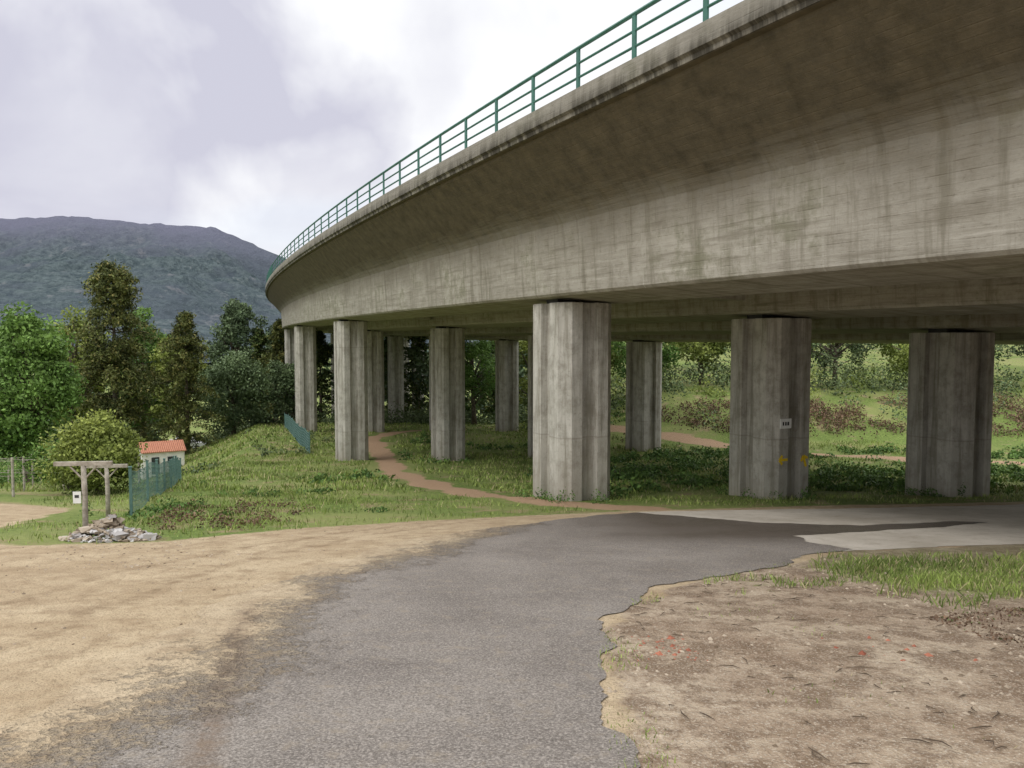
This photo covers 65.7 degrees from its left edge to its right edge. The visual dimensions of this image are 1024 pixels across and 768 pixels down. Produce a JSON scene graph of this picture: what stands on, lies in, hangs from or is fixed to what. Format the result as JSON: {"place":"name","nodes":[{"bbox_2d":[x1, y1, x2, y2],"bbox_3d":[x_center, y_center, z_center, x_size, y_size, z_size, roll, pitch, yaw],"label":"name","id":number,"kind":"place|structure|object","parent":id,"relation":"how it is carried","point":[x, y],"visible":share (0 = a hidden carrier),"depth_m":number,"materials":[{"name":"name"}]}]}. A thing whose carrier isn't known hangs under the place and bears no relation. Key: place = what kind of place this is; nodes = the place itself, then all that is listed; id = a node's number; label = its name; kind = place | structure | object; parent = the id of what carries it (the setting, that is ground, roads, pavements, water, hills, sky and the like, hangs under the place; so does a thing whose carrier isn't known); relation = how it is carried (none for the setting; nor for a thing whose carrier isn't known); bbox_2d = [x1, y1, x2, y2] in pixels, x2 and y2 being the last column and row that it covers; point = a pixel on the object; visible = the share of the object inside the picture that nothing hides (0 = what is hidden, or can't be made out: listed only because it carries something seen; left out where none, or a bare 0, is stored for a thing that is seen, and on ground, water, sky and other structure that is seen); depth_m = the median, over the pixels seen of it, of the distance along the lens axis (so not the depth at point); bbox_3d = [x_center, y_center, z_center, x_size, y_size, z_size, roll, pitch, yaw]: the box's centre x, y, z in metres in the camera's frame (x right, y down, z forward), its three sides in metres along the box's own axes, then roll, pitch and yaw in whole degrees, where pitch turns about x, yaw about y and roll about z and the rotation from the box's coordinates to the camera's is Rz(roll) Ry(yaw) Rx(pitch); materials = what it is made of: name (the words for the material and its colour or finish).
{"place":"outdoors","nodes":[
{"label":"outdoors","id":0,"kind":"place"},
{"bbox_2d":[0,529,386,653],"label":"gravel","id":1,"kind":"structure","parent":0,"point":[132,567],"depth_m":11.12,"materials":[{"name":"beige gravel"}]},
{"bbox_2d":[0,216,487,362],"bbox_3d":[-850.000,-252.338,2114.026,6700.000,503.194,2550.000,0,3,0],"label":"mountain","id":2,"kind":"structure","parent":0,"point":[203,274],"depth_m":2019.86,"materials":[{"name":"green plant"}]},
{"bbox_2d":[0,0,743,258],"label":"sky","id":3,"kind":"structure","parent":0,"point":[250,121],"materials":[{"name":"white"}]},
{"bbox_2d":[122,382,670,481],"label":"grass","id":4,"kind":"structure","parent":0,"point":[229,438],"depth_m":61.15,"materials":[{"name":"green plant"}]},
{"bbox_2d":[0,512,985,767],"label":"asphalt road","id":5,"kind":"structure","parent":0,"point":[476,648],"depth_m":5.99,"materials":[{"name":"grey asphalt"}]},
{"bbox_2d":[0,341,1023,767],"bbox_3d":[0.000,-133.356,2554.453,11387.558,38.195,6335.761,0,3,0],"label":"ground","id":6,"kind":"structure","parent":0,"point":[742,707],"depth_m":7.91,"materials":[{"name":"brown soil"}]},
{"bbox_2d":[0,301,89,482],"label":"chestnut tree","id":7,"kind":"object","parent":6,"relation":"on","point":[25,414],"visible":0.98,"depth_m":60.67,"materials":[{"name":"green plant"}]},
{"bbox_2d":[25,436,77,488],"bbox_3d":[-15.076,2.776,27.326,2.426,2.474,2.523,2,4,34],"label":"hazel bush","id":8,"kind":"object","parent":6,"relation":"on","point":[40,448],"visible":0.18,"depth_m":26.79,"materials":[{"name":"green plant"}]},
{"bbox_2d":[0,465,112,484],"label":"undergrowth","id":9,"kind":"object","parent":6,"relation":"on","point":[5,480],"visible":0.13,"depth_m":77.06,"materials":[{"name":"green plant"}]},
{"bbox_2d":[31,305,111,426],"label":"oak tree","id":10,"kind":"object","parent":6,"relation":"on","point":[73,358],"visible":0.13,"depth_m":111.01,"materials":[{"name":"green plant"}]},
{"bbox_2d":[0,445,145,496],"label":"vineyard","id":11,"kind":"object","parent":6,"relation":"on","point":[11,463],"visible":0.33,"depth_m":26.15,"materials":[{"name":"green plant"}]},
{"bbox_2d":[53,461,112,526],"bbox_3d":[-7.349,2.133,13.637,0.952,1.610,0.114,0,3,-8],"label":"vine trellis post","id":12,"kind":"object","parent":6,"relation":"on","point":[77,495],"visible":0.88,"depth_m":13.59,"materials":[{"name":"grey wood"}]},
{"bbox_2d":[29,408,149,493],"bbox_3d":[-13.177,2.288,24.779,3.360,3.050,3.154,0,3,0],"label":"hazel bush","id":13,"kind":"object","parent":6,"relation":"on","point":[105,438],"visible":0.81,"depth_m":24.14,"materials":[{"name":"green plant"}]},
{"bbox_2d":[86,464,127,516],"bbox_3d":[-8.550,2.414,16.766,0.852,1.441,0.099,0,3,-8],"label":"vine trellis post","id":14,"kind":"object","parent":6,"relation":"on","point":[107,486],"visible":0.78,"depth_m":16.72,"materials":[{"name":"grey wood"}]},
{"bbox_2d":[58,513,161,542],"bbox_3d":[-6.774,2.466,13.420,1.693,0.567,1.111,0,3,0],"label":"rubble pile","id":15,"kind":"object","parent":6,"relation":"on","point":[118,530],"visible":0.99,"depth_m":13.18,"materials":[{"name":"stone"}]},
{"bbox_2d":[61,254,178,462],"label":"cedar tree","id":16,"kind":"object","parent":6,"relation":"on","point":[108,363],"visible":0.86,"depth_m":74.13,"materials":[{"name":"green plant"}]},
{"bbox_2d":[106,306,173,441],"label":"alder tree","id":17,"kind":"object","parent":6,"relation":"on","point":[140,310],"visible":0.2,"depth_m":91.30,"materials":[{"name":"green plant"}]},
{"bbox_2d":[128,456,181,514],"bbox_3d":[-14.175,3.874,32.879,0.888,6.018,33.672,-1,4,-22],"label":"wire fence","id":18,"kind":"object","parent":6,"relation":"on","point":[173,470],"visible":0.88,"depth_m":22.03,"materials":[{"name":"green metal"}]},
{"bbox_2d":[139,450,184,478],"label":"walls","id":19,"kind":"structure","parent":6,"relation":"on","point":[166,455],"depth_m":61.25,"materials":[{"name":"white paint"}]},
{"bbox_2d":[140,455,172,473],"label":"windows and door","id":20,"kind":"structure","parent":19,"relation":"attached to","point":[154,458],"depth_m":60.98,"materials":[{"name":"grey glass"}]},
{"bbox_2d":[137,440,185,453],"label":"roof","id":21,"kind":"structure","parent":19,"relation":"on","point":[165,446],"depth_m":61.76,"materials":[{"name":"tile"}]},
{"bbox_2d":[146,336,209,437],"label":"alder tree","id":22,"kind":"object","parent":6,"relation":"on","point":[156,409],"visible":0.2,"depth_m":88.26,"materials":[{"name":"green plant"}]},
{"bbox_2d":[140,310,228,454],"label":"cypress tree","id":23,"kind":"object","parent":6,"relation":"on","point":[186,361],"visible":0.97,"depth_m":75.57,"materials":[{"name":"green plant"}]},
{"bbox_2d":[175,437,205,447],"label":"parked car","id":24,"kind":"object","parent":6,"relation":"on","point":[200,444],"visible":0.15,"depth_m":85.99,"materials":[{"name":"grey metal"}]},
{"bbox_2d":[206,298,255,422],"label":"eucalyptus tree","id":25,"kind":"object","parent":6,"relation":"on","point":[236,315],"visible":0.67,"depth_m":129.44,"materials":[{"name":"green plant"}]},
{"bbox_2d":[147,498,315,530],"bbox_3d":[-5.947,2.731,16.964,3.052,0.766,4.700,0,3,0],"label":"dry brush","id":26,"kind":"object","parent":6,"relation":"on","point":[219,518],"visible":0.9,"depth_m":16.25,"materials":[{"name":"green plant"}]},
{"bbox_2d":[78,475,391,521],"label":"weeds","id":27,"kind":"object","parent":6,"relation":"on","point":[158,509],"visible":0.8,"depth_m":18.41,"materials":[{"name":"green plant"}]},
{"bbox_2d":[191,347,279,434],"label":"willow tree","id":28,"kind":"object","parent":6,"relation":"on","point":[234,374],"visible":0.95,"depth_m":82.90,"materials":[{"name":"green plant"}]},
{"bbox_2d":[168,426,334,475],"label":"weeds","id":29,"kind":"object","parent":6,"relation":"on","point":[276,451],"visible":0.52,"depth_m":49.43,"materials":[{"name":"green plant"}]},
{"bbox_2d":[242,326,279,419],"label":"pine tree","id":30,"kind":"object","parent":6,"relation":"on","point":[260,339],"visible":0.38,"depth_m":103.41,"materials":[{"name":"green plant"}]},
{"bbox_2d":[244,315,284,419],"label":"eucalyptus tree","id":31,"kind":"object","parent":6,"relation":"on","point":[261,321],"visible":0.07,"depth_m":133.22,"materials":[{"name":"green plant"}]},
{"bbox_2d":[258,318,284,422],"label":"pine tree","id":32,"kind":"object","parent":6,"relation":"on","point":[277,334],"visible":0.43,"depth_m":97.10,"materials":[{"name":"green plant"}]},
{"bbox_2d":[262,359,294,415],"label":"willow tree","id":33,"kind":"object","parent":6,"relation":"on","point":[283,380],"visible":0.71,"depth_m":87.02,"materials":[{"name":"green plant"}]},
{"bbox_2d":[284,413,309,452],"bbox_3d":[-16.891,3.623,61.544,0.162,2.657,24.998,-1,3,-19],"label":"wire fence","id":34,"kind":"object","parent":6,"relation":"on","point":[301,434],"visible":0.92,"depth_m":57.35,"materials":[{"name":"green metal"}]},
{"bbox_2d":[316,328,334,420],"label":"pine tree","id":35,"kind":"object","parent":6,"relation":"on","point":[323,352],"visible":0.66,"depth_m":99.54,"materials":[{"name":"green plant"}]},
{"bbox_2d":[133,400,527,462],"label":"undergrowth","id":36,"kind":"object","parent":6,"relation":"on","point":[416,418],"visible":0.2,"depth_m":87.09,"materials":[{"name":"green plant"}]},
{"bbox_2d":[384,337,411,415],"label":"pine tree","id":37,"kind":"object","parent":6,"relation":"on","point":[385,376],"visible":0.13,"depth_m":117.53,"materials":[{"name":"green plant"}]},
{"bbox_2d":[404,336,428,419],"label":"pine tree","id":38,"kind":"object","parent":6,"relation":"on","point":[409,364],"visible":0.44,"depth_m":107.57,"materials":[{"name":"green plant"}]},
{"bbox_2d":[425,356,475,414],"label":"pine tree","id":39,"kind":"object","parent":6,"relation":"on","point":[466,399],"depth_m":104.97,"materials":[{"name":"green plant"}]},
{"bbox_2d":[0,336,903,462],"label":"distant trees","id":40,"kind":"object","parent":6,"relation":"on","point":[418,363],"visible":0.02,"depth_m":103.76,"materials":[{"name":"green plant"}]},
{"bbox_2d":[465,340,494,424],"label":"willow tree","id":41,"kind":"object","parent":6,"relation":"on","point":[472,381],"visible":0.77,"depth_m":83.59,"materials":[{"name":"green plant"}]},
{"bbox_2d":[475,340,524,418],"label":"pine tree","id":42,"kind":"object","parent":6,"relation":"on","point":[487,410],"visible":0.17,"depth_m":98.99,"materials":[{"name":"green plant"}]},
{"bbox_2d":[492,341,527,406],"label":"oak tree","id":43,"kind":"object","parent":6,"relation":"on","point":[523,345],"visible":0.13,"depth_m":77.34,"materials":[{"name":"green plant"}]},
{"bbox_2d":[0,438,1023,493],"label":"grass","id":44,"kind":"structure","parent":6,"relation":"on","point":[235,471],"depth_m":35.74,"materials":[{"name":"green plant"}]},
{"bbox_2d":[1,485,1023,543],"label":"grass","id":45,"kind":"structure","parent":6,"relation":"on","point":[306,499],"depth_m":20.62,"materials":[{"name":"green plant"}]},
{"bbox_2d":[520,352,527,404],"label":"pine tree","id":46,"kind":"object","parent":6,"relation":"on","point":[527,376],"depth_m":102.97,"materials":[{"name":"green plant"}]},
{"bbox_2d":[307,400,820,488],"bbox_3d":[1.335,3.663,45.360,18.054,3.051,38.124,0,3,0],"label":"ivy ground cover","id":47,"kind":"object","parent":6,"relation":"on","point":[487,446],"visible":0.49,"depth_m":38.65,"materials":[{"name":"green plant"}]},
{"bbox_2d":[611,345,623,379],"bbox_3d":[5.879,-1.607,65.784,6.686,9.023,6.556,0,3,0],"label":"willow tree","id":48,"kind":"object","parent":6,"relation":"on","point":[613,357],"visible":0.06,"depth_m":64.63,"materials":[{"name":"green plant"}]},
{"bbox_2d":[611,341,625,366],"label":"alder tree","id":49,"kind":"object","parent":6,"relation":"on","point":[620,350],"visible":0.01,"depth_m":78.95,"materials":[{"name":"green plant"}]},
{"bbox_2d":[265,0,1023,500],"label":"concrete viaduct","id":50,"kind":"object","parent":6,"relation":"on","point":[771,190],"visible":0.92,"depth_m":18.32,"materials":[{"name":"grey concrete"}]},
{"bbox_2d":[778,455,787,464],"bbox_3d":[7.515,2.106,21.984,0.343,0.296,0.018,-2,4,-26],"label":"waymark arrow","id":51,"kind":"object","parent":50,"relation":"attached to","point":[781,460],"visible":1,"depth_m":21.96,"materials":[{"name":"yellow paint"}]},
{"bbox_2d":[780,418,791,428],"bbox_3d":[7.572,1.097,21.940,0.400,0.270,0.036,-2,4,-26],"label":"number sign","id":52,"kind":"object","parent":50,"relation":"attached to","point":[785,423],"visible":1,"depth_m":21.91,"materials":[{"name":"white metal"}]},
{"bbox_2d":[800,455,807,466],"bbox_3d":[8.226,2.161,22.339,0.290,0.357,0.018,-2,4,-26],"label":"waymark arrow","id":53,"kind":"object","parent":50,"relation":"attached to","point":[803,459],"visible":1,"depth_m":22.34,"materials":[{"name":"yellow paint"}]},
{"bbox_2d":[611,341,680,377],"bbox_3d":[10.674,-2.379,63.644,5.726,7.188,6.948,2,4,35],"label":"alder tree","id":54,"kind":"object","parent":6,"relation":"on","point":[668,356],"visible":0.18,"depth_m":63.11,"materials":[{"name":"green plant"}]},
{"bbox_2d":[631,634,707,660],"bbox_3d":[1.224,2.134,6.447,0.544,0.116,0.825,0,3,0],"label":"brick rubble","id":55,"kind":"object","parent":6,"relation":"on","point":[659,653],"visible":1,"depth_m":6.35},
{"bbox_2d":[662,342,730,366],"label":"oak tree","id":56,"kind":"object","parent":6,"relation":"on","point":[699,344],"visible":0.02,"depth_m":79.92,"materials":[{"name":"green plant"}]},
{"bbox_2d":[666,342,730,384],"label":"oak tree","id":57,"kind":"object","parent":6,"relation":"on","point":[698,351],"visible":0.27,"depth_m":65.46,"materials":[{"name":"green plant"}]},
{"bbox_2d":[416,522,1021,764],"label":"gravel","id":58,"kind":"structure","parent":6,"relation":"on","point":[830,652],"depth_m":6.28,"materials":[{"name":"gravel"}]},
{"bbox_2d":[511,481,1013,503],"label":"weeds","id":59,"kind":"object","parent":6,"relation":"on","point":[598,498],"visible":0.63,"depth_m":22.74,"materials":[{"name":"green plant"}]},
{"bbox_2d":[513,343,1023,437],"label":"undergrowth","id":60,"kind":"object","parent":6,"relation":"on","point":[727,378],"visible":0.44,"depth_m":63.44,"materials":[{"name":"green plant"}]},
{"bbox_2d":[723,343,818,361],"bbox_3d":[20.841,-2.956,62.533,7.653,7.656,7.311,0,3,0],"label":"willow tree","id":61,"kind":"object","parent":6,"relation":"on","point":[814,345],"depth_m":61.74,"materials":[{"name":"green plant"}]},
{"bbox_2d":[597,563,1018,767],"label":"grass","id":62,"kind":"structure","parent":6,"relation":"on","point":[621,656],"depth_m":5.79,"materials":[{"name":"green plant"}]},
{"bbox_2d":[607,552,1023,766],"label":"gravel","id":63,"kind":"structure","parent":6,"relation":"on","point":[723,764],"depth_m":6.33,"materials":[{"name":"gravel"}]},
{"bbox_2d":[610,442,1023,493],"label":"ivy ground cover","id":64,"kind":"object","parent":6,"relation":"on","point":[829,474],"visible":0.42,"depth_m":35.55,"materials":[{"name":"green plant"}]},
{"bbox_2d":[616,570,1023,764],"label":"twigs","id":65,"kind":"object","parent":6,"relation":"on","point":[998,713],"visible":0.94,"depth_m":5.86,"materials":[{"name":"brown wood"}]},
{"bbox_2d":[620,388,1023,441],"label":"bracken","id":66,"kind":"object","parent":6,"relation":"on","point":[838,416],"visible":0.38,"depth_m":54.31,"materials":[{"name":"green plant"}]},
{"bbox_2d":[662,378,1016,431],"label":"undergrowth","id":67,"kind":"object","parent":6,"relation":"on","point":[898,413],"visible":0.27,"depth_m":56.66,"materials":[{"name":"green plant"}]},
{"bbox_2d":[811,343,884,385],"bbox_3d":[26.426,-3.825,65.418,8.861,8.655,6.731,2,4,37],"label":"alder tree","id":68,"kind":"object","parent":6,"relation":"on","point":[831,352],"visible":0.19,"depth_m":64.20,"materials":[{"name":"green plant"}]},
{"bbox_2d":[702,548,1023,609],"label":"grass","id":69,"kind":"structure","parent":6,"relation":"on","point":[929,575],"depth_m":9.68,"materials":[{"name":"green plant"}]},
{"bbox_2d":[873,344,908,375],"bbox_3d":[32.734,-2.966,62.200,7.810,7.800,7.503,0,3,0],"label":"oak tree","id":70,"kind":"object","parent":6,"relation":"on","point":[895,355],"visible":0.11,"depth_m":62.56,"materials":[{"name":"green plant"}]},
{"bbox_2d":[821,636,977,660],"bbox_3d":[3.082,2.135,6.394,0.960,0.116,0.725,0,3,0],"label":"brick rubble","id":71,"kind":"object","parent":6,"relation":"on","point":[862,652],"visible":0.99,"depth_m":6.22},
{"bbox_2d":[928,607,1023,647],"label":"dry brush","id":72,"kind":"object","parent":6,"relation":"on","point":[974,618],"visible":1,"depth_m":7.34,"materials":[{"name":"plant"}]},
{"bbox_2d":[994,345,1015,360],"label":"willow tree","id":73,"kind":"object","parent":6,"relation":"on","point":[1001,350],"visible":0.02,"depth_m":65.55,"materials":[{"name":"green plant"}]},
{"bbox_2d":[1012,345,1023,357],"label":"alder tree","id":74,"kind":"object","parent":6,"relation":"on","point":[1019,352],"visible":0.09,"depth_m":66.61,"materials":[{"name":"green plant"}]},
{"bbox_2d":[638,504,1023,562],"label":"road","id":75,"kind":"structure","parent":0,"point":[1003,524],"depth_m":16.18,"materials":[{"name":"grey concrete"}]}
]}

